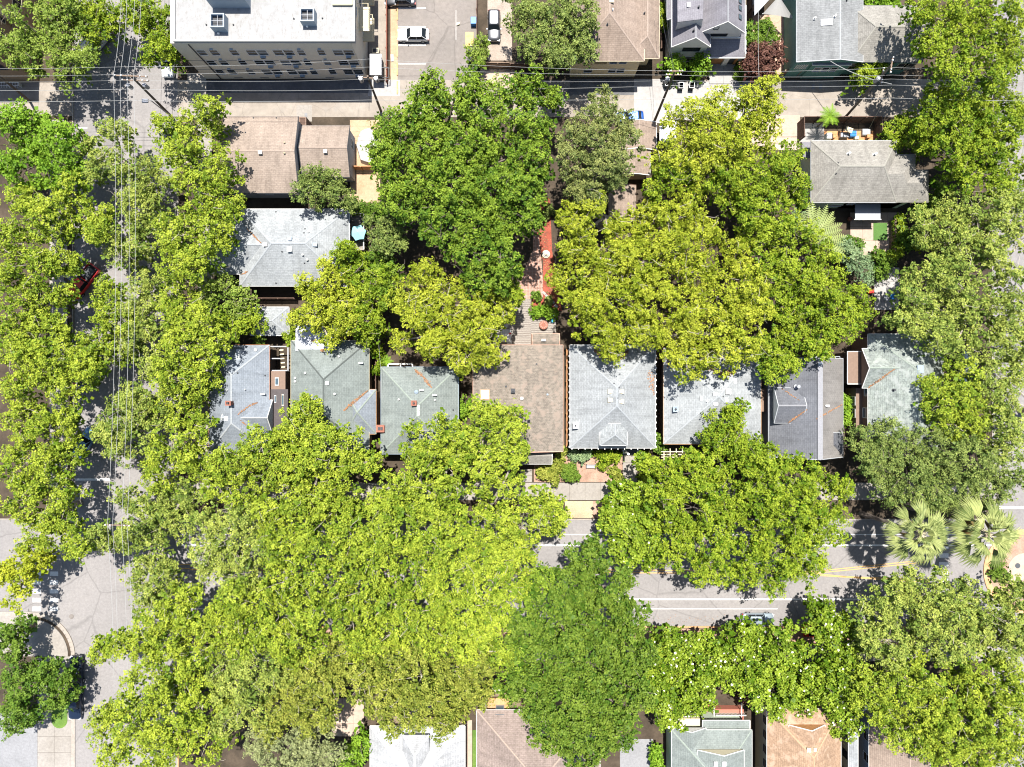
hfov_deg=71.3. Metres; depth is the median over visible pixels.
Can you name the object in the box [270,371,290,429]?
brown side building
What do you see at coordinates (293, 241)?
blue grey house
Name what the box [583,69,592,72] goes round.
window
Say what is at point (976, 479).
street oak
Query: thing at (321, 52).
window
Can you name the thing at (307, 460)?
plane tree
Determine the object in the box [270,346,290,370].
pergola
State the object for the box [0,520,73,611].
cross road
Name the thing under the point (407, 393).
brick chimney house
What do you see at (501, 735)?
mauve brown house
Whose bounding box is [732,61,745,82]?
bed shrub
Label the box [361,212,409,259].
yard tree
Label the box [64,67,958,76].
overhead wire
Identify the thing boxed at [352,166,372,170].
wooden fence
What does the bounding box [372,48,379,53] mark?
utility box
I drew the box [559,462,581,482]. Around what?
front shrub
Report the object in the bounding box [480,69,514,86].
alley verge
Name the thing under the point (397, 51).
kerb
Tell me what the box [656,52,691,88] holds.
hedge bush
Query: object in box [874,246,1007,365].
plane tree
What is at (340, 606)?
plane tree
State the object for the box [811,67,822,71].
window
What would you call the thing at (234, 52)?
window
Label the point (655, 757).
hedge row
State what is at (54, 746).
sidewalk
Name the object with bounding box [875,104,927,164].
yard tree
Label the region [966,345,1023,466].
plane tree
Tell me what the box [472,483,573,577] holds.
plane tree
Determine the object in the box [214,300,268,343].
yard tree
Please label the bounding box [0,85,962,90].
overhead wire
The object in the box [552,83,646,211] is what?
conifer tree
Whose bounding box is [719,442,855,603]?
street oak
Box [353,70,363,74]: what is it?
window
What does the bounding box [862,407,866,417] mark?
window
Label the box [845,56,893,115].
utility pole
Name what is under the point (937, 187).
yard tree
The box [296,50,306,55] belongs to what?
window
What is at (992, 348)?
kerb
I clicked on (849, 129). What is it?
drying rack
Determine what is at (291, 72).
window
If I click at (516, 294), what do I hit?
yard tree
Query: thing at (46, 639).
corner pavement
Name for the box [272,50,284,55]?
window
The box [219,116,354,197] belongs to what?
tan duplex
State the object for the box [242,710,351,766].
pale conifer
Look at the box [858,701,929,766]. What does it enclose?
blue side house
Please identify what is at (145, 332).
street tree
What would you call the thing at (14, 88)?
utility pole
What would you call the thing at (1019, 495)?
side road
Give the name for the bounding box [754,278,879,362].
yard tree
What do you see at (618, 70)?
window
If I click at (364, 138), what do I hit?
covered boat
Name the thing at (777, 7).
shade sail
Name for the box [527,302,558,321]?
deck hedge
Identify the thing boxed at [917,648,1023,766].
plane tree
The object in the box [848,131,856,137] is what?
storage box
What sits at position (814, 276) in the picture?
yard tree
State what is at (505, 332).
patio table
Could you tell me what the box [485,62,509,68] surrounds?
wooden gate
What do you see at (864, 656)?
sidewalk
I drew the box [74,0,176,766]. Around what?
road
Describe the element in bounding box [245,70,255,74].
window
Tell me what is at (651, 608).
road line
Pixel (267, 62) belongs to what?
window
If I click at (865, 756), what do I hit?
window
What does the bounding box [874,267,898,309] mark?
patio
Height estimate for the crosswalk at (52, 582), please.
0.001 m
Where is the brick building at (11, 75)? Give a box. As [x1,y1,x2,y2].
[0,0,38,81]
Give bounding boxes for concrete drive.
[368,0,385,79]
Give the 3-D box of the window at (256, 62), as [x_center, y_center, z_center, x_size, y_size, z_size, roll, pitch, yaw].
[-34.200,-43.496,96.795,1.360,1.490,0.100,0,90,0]
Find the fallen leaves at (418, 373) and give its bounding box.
[414,369,431,387]
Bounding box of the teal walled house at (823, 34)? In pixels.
[784,0,930,78]
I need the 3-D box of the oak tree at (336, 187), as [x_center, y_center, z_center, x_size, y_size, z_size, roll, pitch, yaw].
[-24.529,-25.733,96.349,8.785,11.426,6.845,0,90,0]
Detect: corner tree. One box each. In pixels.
[0,537,60,614]
[0,608,38,664]
[0,646,85,741]
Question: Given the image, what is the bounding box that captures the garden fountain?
[542,250,549,258]
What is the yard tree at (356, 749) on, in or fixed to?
on the ground at (232, 756)
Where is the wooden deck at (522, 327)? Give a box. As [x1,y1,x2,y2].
[512,299,555,344]
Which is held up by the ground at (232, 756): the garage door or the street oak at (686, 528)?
the street oak at (686, 528)
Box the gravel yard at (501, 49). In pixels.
[487,0,511,59]
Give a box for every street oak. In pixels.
[631,445,760,589]
[694,397,781,474]
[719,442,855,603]
[840,414,960,510]
[906,425,1023,517]
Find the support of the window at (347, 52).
in the apartment building at (245, 37)
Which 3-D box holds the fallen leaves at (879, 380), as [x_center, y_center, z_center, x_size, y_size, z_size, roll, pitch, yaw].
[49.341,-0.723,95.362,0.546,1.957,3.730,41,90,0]
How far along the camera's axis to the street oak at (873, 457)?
92.80 m
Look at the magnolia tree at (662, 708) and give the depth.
93.80 m
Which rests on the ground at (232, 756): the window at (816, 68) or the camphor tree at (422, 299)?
the camphor tree at (422, 299)
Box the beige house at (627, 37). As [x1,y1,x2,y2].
[569,0,659,76]
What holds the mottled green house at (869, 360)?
on the ground at (232, 756)
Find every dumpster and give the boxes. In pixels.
[465,32,473,48]
[467,46,472,63]
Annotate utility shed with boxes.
[370,54,383,81]
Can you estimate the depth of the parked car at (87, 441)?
101.03 m
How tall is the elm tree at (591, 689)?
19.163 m
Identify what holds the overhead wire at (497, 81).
attached to the utility pole at (666, 80)
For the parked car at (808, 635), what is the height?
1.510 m
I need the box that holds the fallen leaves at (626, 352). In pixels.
[594,349,627,360]
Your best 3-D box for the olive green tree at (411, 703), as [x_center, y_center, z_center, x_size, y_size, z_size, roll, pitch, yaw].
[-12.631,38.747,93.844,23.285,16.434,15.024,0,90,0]
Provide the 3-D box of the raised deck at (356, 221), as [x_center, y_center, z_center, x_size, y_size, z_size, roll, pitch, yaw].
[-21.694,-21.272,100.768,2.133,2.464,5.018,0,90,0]
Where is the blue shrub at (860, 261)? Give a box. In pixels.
[835,235,875,290]
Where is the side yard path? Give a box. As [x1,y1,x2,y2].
[466,720,471,766]
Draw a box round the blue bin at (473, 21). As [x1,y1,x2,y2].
[471,17,475,26]
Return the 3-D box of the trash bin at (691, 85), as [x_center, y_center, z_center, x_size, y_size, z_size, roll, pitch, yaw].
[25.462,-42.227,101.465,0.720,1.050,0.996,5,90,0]
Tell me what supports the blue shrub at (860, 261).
on the ground at (232, 756)
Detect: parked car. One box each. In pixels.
[62,260,89,288]
[66,687,83,719]
[67,655,84,687]
[73,426,97,457]
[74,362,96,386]
[159,46,175,77]
[384,0,415,7]
[397,26,428,42]
[486,9,501,41]
[616,110,643,119]
[741,612,773,626]
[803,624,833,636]
[958,351,975,382]
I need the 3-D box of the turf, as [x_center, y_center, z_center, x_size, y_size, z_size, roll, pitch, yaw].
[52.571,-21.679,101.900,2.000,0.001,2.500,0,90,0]
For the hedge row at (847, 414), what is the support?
on the ground at (232, 756)
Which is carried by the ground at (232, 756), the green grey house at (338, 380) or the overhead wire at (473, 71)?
the green grey house at (338, 380)
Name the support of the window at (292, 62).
in the apartment building at (245, 37)
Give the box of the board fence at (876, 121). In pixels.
[797,116,882,141]
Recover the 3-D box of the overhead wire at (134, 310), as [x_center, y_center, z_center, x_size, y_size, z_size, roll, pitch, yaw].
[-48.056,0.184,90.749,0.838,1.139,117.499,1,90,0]
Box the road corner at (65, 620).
[37,612,73,642]
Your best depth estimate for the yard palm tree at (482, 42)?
98.56 m
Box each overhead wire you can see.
[0,59,1022,71]
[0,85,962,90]
[29,98,998,101]
[62,79,1023,81]
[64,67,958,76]
[107,14,120,657]
[112,2,126,638]
[121,0,134,724]
[127,9,140,616]
[831,61,890,83]
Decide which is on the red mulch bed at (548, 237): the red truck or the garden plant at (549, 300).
the garden plant at (549, 300)
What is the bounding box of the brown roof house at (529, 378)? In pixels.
[473,333,562,463]
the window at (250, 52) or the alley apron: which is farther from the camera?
the alley apron
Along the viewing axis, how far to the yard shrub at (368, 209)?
99.06 m
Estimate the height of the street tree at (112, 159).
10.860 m
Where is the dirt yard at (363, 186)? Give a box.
[350,120,379,201]
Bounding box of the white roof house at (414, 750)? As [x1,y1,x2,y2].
[370,714,464,766]
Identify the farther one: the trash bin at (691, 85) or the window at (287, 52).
the trash bin at (691, 85)
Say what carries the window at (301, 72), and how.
in the apartment building at (245, 37)
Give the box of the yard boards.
[824,131,872,139]
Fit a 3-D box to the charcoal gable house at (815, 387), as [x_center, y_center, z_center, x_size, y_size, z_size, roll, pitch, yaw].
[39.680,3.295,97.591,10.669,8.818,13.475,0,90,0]
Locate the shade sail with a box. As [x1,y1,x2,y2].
[755,0,791,24]
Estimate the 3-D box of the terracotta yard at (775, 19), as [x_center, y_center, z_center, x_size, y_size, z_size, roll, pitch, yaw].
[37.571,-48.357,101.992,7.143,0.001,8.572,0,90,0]
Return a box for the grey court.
[0,713,36,766]
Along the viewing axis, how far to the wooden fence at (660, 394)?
100.89 m
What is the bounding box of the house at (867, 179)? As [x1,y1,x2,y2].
[800,140,927,219]
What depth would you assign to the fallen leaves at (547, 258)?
101.96 m
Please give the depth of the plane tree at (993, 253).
91.69 m
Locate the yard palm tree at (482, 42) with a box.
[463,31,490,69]
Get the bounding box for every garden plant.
[530,290,542,302]
[540,203,556,219]
[543,291,553,306]
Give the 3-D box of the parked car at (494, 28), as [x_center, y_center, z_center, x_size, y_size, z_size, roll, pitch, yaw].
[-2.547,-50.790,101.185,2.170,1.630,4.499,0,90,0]
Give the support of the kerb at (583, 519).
on the ground at (232, 756)
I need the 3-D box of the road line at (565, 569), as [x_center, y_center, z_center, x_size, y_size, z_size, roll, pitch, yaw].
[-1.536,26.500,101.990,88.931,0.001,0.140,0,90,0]
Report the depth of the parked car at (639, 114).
100.67 m
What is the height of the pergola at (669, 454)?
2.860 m
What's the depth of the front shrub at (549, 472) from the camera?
100.45 m
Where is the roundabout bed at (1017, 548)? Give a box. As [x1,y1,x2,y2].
[989,535,1023,604]
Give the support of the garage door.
in the white farmhouse
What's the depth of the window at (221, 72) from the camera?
99.90 m
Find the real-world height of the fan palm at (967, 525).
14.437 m
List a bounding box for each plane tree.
[83,642,243,766]
[85,580,253,684]
[182,492,279,603]
[199,416,298,517]
[204,640,298,741]
[216,554,331,674]
[246,481,379,576]
[275,388,387,508]
[291,554,443,653]
[345,602,520,671]
[346,486,475,635]
[372,407,484,526]
[425,517,533,644]
[448,393,534,514]
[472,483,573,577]
[844,646,987,763]
[845,563,970,691]
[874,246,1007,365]
[897,188,1006,274]
[903,91,1023,202]
[911,352,1000,444]
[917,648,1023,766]
[922,76,1023,129]
[923,566,1023,674]
[960,182,1023,280]
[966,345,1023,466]
[967,255,1023,368]
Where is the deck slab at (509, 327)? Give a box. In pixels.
[492,323,511,344]
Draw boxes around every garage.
[250,307,292,335]
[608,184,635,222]
[619,119,656,178]
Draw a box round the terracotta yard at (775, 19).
[753,15,783,74]
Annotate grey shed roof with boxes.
[753,0,767,15]
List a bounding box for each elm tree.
[360,106,439,242]
[367,65,529,216]
[417,83,557,300]
[492,562,561,700]
[501,532,662,766]
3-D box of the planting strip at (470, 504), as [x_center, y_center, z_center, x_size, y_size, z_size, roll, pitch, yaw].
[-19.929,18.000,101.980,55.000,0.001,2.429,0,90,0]
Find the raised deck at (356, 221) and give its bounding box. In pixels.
[351,213,366,250]
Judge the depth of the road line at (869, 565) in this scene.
101.99 m
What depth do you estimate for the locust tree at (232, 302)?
95.09 m
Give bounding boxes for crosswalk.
[32,572,57,610]
[939,527,948,592]
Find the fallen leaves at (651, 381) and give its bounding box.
[647,370,655,394]
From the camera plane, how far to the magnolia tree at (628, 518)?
93.87 m
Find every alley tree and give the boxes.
[456,55,568,117]
[791,207,808,237]
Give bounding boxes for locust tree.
[0,0,101,98]
[194,262,259,324]
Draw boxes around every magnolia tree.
[595,475,668,574]
[641,656,688,733]
[649,622,733,719]
[714,615,828,725]
[796,591,864,743]
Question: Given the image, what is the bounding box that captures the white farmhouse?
[665,0,745,65]
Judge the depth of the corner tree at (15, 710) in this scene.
95.71 m
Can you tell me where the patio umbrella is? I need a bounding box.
[350,225,365,239]
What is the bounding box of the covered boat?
[356,128,376,165]
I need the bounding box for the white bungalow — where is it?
[570,345,656,454]
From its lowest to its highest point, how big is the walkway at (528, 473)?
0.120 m
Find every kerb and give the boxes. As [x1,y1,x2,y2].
[0,42,73,519]
[0,612,74,766]
[177,119,985,519]
[177,626,961,766]
[397,7,397,93]
[983,529,1023,612]
[991,187,992,486]
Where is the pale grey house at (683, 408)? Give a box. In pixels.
[662,348,760,443]
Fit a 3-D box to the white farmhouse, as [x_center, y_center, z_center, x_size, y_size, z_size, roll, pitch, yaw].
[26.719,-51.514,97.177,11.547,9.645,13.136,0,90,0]
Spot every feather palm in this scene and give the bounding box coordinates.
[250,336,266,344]
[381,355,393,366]
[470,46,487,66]
[789,201,845,256]
[816,103,840,127]
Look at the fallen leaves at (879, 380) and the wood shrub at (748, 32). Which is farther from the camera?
the wood shrub at (748, 32)
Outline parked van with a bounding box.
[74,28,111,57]
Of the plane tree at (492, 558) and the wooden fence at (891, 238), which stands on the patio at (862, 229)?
the wooden fence at (891, 238)
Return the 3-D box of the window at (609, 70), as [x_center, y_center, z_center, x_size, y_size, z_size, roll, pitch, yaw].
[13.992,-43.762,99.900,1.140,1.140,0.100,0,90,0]
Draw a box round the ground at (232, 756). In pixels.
[0,0,992,766]
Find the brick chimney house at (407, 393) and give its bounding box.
[376,367,458,453]
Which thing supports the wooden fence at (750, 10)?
on the ground at (232, 756)
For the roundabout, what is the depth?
101.87 m
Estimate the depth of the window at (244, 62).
97.02 m
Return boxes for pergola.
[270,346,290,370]
[387,364,412,366]
[660,448,688,460]
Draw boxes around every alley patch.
[206,80,367,92]
[296,105,311,120]
[368,80,399,95]
[634,79,664,122]
[665,82,749,119]
[845,79,929,99]
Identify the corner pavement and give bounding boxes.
[0,616,67,655]
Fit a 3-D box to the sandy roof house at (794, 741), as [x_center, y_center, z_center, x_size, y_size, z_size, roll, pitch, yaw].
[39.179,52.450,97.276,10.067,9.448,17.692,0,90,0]
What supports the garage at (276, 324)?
on the ground at (232, 756)
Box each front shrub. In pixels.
[535,446,569,486]
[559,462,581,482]
[567,448,591,465]
[590,448,624,465]
[595,459,607,471]
[606,464,624,482]
[631,450,663,483]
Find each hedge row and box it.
[648,740,664,766]
[660,1,668,32]
[843,392,852,427]
[863,0,900,4]
[875,211,906,262]
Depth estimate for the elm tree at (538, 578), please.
89.62 m
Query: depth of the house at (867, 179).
96.06 m
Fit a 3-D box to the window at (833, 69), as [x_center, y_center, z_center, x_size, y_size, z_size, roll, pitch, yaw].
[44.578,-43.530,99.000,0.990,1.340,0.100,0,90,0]
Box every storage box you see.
[824,133,831,139]
[838,132,848,138]
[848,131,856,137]
[861,129,869,135]
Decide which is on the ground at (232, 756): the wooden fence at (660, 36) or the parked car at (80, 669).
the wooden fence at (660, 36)
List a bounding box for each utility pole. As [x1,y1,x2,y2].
[0,76,30,102]
[105,516,131,525]
[114,75,170,114]
[358,75,381,111]
[653,70,682,120]
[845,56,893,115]
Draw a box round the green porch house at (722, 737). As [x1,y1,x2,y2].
[666,703,751,766]
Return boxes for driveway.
[570,79,633,94]
[709,64,736,83]
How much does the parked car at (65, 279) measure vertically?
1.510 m
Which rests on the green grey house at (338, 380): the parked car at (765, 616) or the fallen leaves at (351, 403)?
the fallen leaves at (351, 403)
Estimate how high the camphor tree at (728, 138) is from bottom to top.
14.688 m
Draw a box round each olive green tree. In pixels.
[249,639,353,752]
[326,620,500,747]
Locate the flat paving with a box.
[620,739,652,766]
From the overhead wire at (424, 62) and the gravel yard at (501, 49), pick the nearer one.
the overhead wire at (424, 62)
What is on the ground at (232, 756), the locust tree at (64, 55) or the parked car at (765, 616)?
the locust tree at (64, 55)
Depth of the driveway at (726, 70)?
101.90 m
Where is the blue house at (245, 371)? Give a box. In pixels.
[209,345,276,452]
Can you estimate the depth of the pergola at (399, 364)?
99.40 m
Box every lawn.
[51,692,66,727]
[472,730,475,766]
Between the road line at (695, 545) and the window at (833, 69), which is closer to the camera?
the window at (833, 69)
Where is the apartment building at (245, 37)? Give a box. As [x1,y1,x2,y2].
[170,0,373,79]
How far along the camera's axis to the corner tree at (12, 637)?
95.61 m
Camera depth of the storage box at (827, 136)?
101.17 m
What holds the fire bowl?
on the wooden deck at (522, 327)
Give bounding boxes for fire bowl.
[539,321,547,328]
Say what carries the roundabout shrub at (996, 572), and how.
on the roundabout bed at (1017, 548)
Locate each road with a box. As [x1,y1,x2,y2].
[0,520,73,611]
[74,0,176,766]
[177,520,992,625]
[993,0,1023,766]
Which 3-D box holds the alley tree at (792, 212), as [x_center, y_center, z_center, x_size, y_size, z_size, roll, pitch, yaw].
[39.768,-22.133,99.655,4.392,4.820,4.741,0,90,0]
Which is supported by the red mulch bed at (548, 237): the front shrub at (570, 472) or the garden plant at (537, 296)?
the garden plant at (537, 296)
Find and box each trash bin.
[678,82,683,90]
[688,81,694,90]
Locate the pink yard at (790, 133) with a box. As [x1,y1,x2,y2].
[751,115,799,149]
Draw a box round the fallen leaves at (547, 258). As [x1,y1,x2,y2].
[534,204,562,304]
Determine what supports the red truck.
on the road at (95, 583)
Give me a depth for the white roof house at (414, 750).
96.40 m
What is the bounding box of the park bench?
[586,464,595,467]
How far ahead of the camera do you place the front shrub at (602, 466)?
100.97 m
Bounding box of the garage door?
[707,59,722,63]
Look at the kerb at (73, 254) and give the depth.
101.93 m
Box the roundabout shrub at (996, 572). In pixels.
[986,562,1012,582]
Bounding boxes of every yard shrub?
[345,199,396,271]
[835,234,867,255]
[867,245,897,283]
[891,226,914,253]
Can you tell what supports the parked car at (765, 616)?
on the cross road at (670, 585)
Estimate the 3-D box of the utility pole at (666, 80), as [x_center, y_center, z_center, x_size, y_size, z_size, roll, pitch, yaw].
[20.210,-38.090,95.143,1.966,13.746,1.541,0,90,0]
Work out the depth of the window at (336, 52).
93.85 m
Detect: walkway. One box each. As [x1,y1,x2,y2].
[520,469,531,481]
[623,453,636,481]
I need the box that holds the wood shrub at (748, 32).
[745,19,753,49]
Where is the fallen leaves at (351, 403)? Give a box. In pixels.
[343,390,367,410]
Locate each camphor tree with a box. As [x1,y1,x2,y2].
[281,254,369,353]
[380,256,492,345]
[387,292,527,380]
[544,180,728,326]
[554,189,669,253]
[556,286,666,368]
[636,71,791,182]
[640,152,749,209]
[650,234,777,385]
[716,138,813,233]
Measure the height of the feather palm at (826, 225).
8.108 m
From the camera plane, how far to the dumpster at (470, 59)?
100.74 m
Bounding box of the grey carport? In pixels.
[660,120,675,144]
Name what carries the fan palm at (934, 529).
on the ground at (232, 756)
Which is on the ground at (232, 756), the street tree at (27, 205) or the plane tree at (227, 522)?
the street tree at (27, 205)
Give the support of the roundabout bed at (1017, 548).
on the side road at (1019, 495)
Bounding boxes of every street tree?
[0,169,121,259]
[0,212,89,301]
[0,274,83,368]
[0,325,111,415]
[0,391,92,495]
[0,469,96,565]
[49,0,136,56]
[69,270,150,372]
[72,111,162,191]
[83,371,176,470]
[84,476,206,616]
[102,160,183,271]
[103,266,182,383]
[113,0,188,75]
[136,384,225,497]
[147,92,246,219]
[147,276,234,406]
[149,200,243,287]
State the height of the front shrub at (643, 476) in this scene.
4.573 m
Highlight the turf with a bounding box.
[873,223,886,239]
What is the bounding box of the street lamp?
[142,99,174,119]
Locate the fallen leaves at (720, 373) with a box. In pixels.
[708,368,735,377]
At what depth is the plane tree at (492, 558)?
89.12 m
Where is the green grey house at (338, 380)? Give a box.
[291,325,379,452]
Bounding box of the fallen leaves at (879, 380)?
[868,369,894,387]
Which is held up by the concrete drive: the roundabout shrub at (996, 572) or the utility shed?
the utility shed
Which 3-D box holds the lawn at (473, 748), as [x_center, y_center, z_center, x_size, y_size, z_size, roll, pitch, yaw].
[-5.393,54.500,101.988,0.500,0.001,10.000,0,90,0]
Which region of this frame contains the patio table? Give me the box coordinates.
[501,329,510,341]
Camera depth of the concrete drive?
101.99 m
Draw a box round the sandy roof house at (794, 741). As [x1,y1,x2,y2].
[755,693,840,766]
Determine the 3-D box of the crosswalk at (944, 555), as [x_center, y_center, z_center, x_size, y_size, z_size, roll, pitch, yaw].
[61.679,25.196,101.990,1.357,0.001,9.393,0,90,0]
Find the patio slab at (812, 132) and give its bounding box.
[800,123,823,141]
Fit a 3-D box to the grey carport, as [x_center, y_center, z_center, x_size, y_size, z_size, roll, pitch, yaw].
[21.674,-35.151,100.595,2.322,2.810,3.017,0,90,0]
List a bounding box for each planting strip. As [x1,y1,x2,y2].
[180,501,564,517]
[181,629,981,643]
[565,501,592,517]
[593,501,601,517]
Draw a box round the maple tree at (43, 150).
[0,96,101,196]
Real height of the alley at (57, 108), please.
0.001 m
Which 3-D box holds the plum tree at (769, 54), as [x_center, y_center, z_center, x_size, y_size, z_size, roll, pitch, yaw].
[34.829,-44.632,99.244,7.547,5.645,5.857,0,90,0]
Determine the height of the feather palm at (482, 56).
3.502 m
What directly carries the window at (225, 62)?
in the apartment building at (245, 37)
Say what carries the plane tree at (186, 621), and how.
on the planting strip at (800, 635)
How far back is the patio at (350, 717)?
101.90 m
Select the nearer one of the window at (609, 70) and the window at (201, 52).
the window at (201, 52)
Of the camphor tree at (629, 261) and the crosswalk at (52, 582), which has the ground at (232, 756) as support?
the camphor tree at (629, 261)
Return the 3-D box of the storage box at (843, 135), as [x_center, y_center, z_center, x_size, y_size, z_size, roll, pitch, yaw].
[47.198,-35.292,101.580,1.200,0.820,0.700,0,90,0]
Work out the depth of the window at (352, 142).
100.15 m
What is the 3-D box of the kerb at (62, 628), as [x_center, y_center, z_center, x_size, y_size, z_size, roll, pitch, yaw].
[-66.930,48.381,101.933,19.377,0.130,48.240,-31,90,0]
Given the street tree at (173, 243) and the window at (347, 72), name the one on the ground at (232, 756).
the street tree at (173, 243)
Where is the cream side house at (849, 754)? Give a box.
[839,701,857,766]
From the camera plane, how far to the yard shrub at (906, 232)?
99.36 m
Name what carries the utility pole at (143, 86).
on the road at (95, 583)
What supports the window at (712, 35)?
in the white farmhouse
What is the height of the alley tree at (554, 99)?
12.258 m
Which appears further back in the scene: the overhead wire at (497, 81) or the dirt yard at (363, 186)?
the dirt yard at (363, 186)
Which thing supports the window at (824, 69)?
in the teal walled house at (823, 34)
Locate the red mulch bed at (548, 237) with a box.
[532,198,561,310]
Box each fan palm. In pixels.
[858,498,951,564]
[943,494,1023,569]
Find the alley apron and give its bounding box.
[187,74,205,117]
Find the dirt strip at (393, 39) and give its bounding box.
[390,6,396,79]
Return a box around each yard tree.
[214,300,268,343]
[329,237,391,351]
[333,720,371,766]
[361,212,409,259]
[362,259,406,309]
[477,260,526,308]
[732,203,850,300]
[747,15,781,53]
[748,322,805,385]
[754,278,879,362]
[840,61,893,95]
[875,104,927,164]
[908,172,950,225]
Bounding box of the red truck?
[70,262,99,298]
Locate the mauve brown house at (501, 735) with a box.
[476,688,599,766]
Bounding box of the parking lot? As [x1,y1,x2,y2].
[397,0,475,79]
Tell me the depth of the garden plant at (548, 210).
100.72 m
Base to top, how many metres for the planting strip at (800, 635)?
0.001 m
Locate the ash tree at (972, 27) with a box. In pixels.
[892,0,1023,97]
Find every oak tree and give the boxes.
[289,161,359,214]
[501,0,601,77]
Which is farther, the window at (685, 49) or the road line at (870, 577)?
the road line at (870, 577)
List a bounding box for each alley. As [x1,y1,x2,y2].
[0,82,71,115]
[177,80,992,116]
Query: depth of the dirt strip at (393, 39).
101.99 m
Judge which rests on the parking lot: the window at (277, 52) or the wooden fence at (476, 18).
the wooden fence at (476, 18)
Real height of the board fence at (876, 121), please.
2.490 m
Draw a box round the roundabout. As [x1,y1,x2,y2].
[1007,553,1023,583]
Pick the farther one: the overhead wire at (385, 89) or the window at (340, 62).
the window at (340, 62)
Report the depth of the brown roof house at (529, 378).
96.28 m
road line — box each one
[75,478,108,480]
[180,534,489,534]
[181,544,991,545]
[190,566,811,571]
[190,569,807,573]
[196,599,877,599]
[197,608,777,608]
[398,44,425,45]
[545,534,955,534]
[814,560,923,571]
[815,562,923,573]
[820,575,929,582]
[845,576,927,579]
[999,506,1023,508]
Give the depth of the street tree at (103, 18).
94.89 m
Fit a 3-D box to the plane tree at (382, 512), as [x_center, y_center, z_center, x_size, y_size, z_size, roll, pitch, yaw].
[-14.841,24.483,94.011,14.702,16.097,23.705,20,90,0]
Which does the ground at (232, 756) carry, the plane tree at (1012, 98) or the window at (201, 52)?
the plane tree at (1012, 98)
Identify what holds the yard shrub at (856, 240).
on the ground at (232, 756)
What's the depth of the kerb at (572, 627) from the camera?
101.87 m
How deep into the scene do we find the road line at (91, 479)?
101.99 m
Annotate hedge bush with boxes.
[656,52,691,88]
[686,51,716,84]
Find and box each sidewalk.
[38,656,70,766]
[50,120,67,499]
[178,483,991,499]
[181,645,991,660]
[198,120,211,479]
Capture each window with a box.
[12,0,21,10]
[195,50,208,55]
[205,60,217,64]
[208,50,220,55]
[214,70,225,74]
[217,60,229,64]
[226,70,237,74]
[228,50,239,55]
[238,60,248,64]
[245,50,258,55]
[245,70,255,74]
[253,60,265,64]
[256,50,268,55]
[261,70,272,74]
[263,60,276,64]
[271,70,282,74]
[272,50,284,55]
[279,60,291,64]
[282,50,295,55]
[286,70,297,74]
[289,60,301,64]
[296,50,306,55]
[296,70,307,74]
[309,70,317,74]
[316,50,326,54]
[322,60,331,64]
[328,70,336,74]
[332,50,343,55]
[337,60,349,64]
[343,50,354,55]
[343,70,353,74]
[348,60,359,64]
[351,138,353,150]
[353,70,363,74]
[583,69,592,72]
[607,69,616,72]
[616,69,624,72]
[682,47,700,51]
[682,56,694,61]
[710,34,727,36]
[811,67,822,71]
[819,67,830,71]
[828,67,838,71]
[842,747,846,759]
[847,63,862,69]
[850,396,854,404]
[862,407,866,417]
[863,729,867,741]
[863,750,867,763]
[893,63,909,69]
[900,63,916,69]
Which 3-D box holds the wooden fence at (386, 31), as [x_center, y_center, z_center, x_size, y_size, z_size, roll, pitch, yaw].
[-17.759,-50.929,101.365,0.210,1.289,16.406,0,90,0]
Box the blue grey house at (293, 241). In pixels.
[206,209,352,286]
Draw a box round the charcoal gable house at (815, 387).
[761,357,842,459]
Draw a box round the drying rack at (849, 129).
[845,126,852,132]
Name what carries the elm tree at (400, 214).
on the ground at (232, 756)
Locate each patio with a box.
[332,698,363,735]
[519,235,542,298]
[850,212,899,254]
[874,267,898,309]
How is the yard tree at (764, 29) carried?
on the terracotta yard at (775, 19)
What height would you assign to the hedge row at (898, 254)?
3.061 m
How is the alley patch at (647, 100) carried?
on the alley at (328, 105)
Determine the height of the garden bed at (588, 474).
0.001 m
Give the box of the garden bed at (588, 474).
[534,456,622,481]
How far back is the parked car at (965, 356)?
101.08 m
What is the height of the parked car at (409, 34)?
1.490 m
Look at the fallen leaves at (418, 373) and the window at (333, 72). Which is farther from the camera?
the window at (333, 72)
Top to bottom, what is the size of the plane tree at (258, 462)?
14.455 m
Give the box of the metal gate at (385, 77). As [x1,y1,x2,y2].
[378,67,388,81]
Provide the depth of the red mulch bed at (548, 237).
101.99 m
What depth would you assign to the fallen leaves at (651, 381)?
96.80 m
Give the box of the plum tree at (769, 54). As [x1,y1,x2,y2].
[739,37,787,82]
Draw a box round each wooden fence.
[252,298,297,300]
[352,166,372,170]
[374,358,377,390]
[385,0,387,83]
[476,0,477,40]
[510,63,565,71]
[565,349,566,446]
[658,349,661,435]
[660,0,661,50]
[747,0,752,37]
[888,219,895,251]
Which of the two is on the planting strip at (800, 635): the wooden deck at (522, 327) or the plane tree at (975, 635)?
the plane tree at (975, 635)
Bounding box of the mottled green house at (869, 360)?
[834,334,942,457]
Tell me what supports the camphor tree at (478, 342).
on the ground at (232, 756)
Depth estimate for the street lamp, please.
95.45 m
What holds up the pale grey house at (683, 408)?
on the ground at (232, 756)
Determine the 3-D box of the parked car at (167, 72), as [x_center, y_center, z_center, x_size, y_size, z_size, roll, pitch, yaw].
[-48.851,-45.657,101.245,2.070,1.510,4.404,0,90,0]
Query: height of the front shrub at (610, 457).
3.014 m

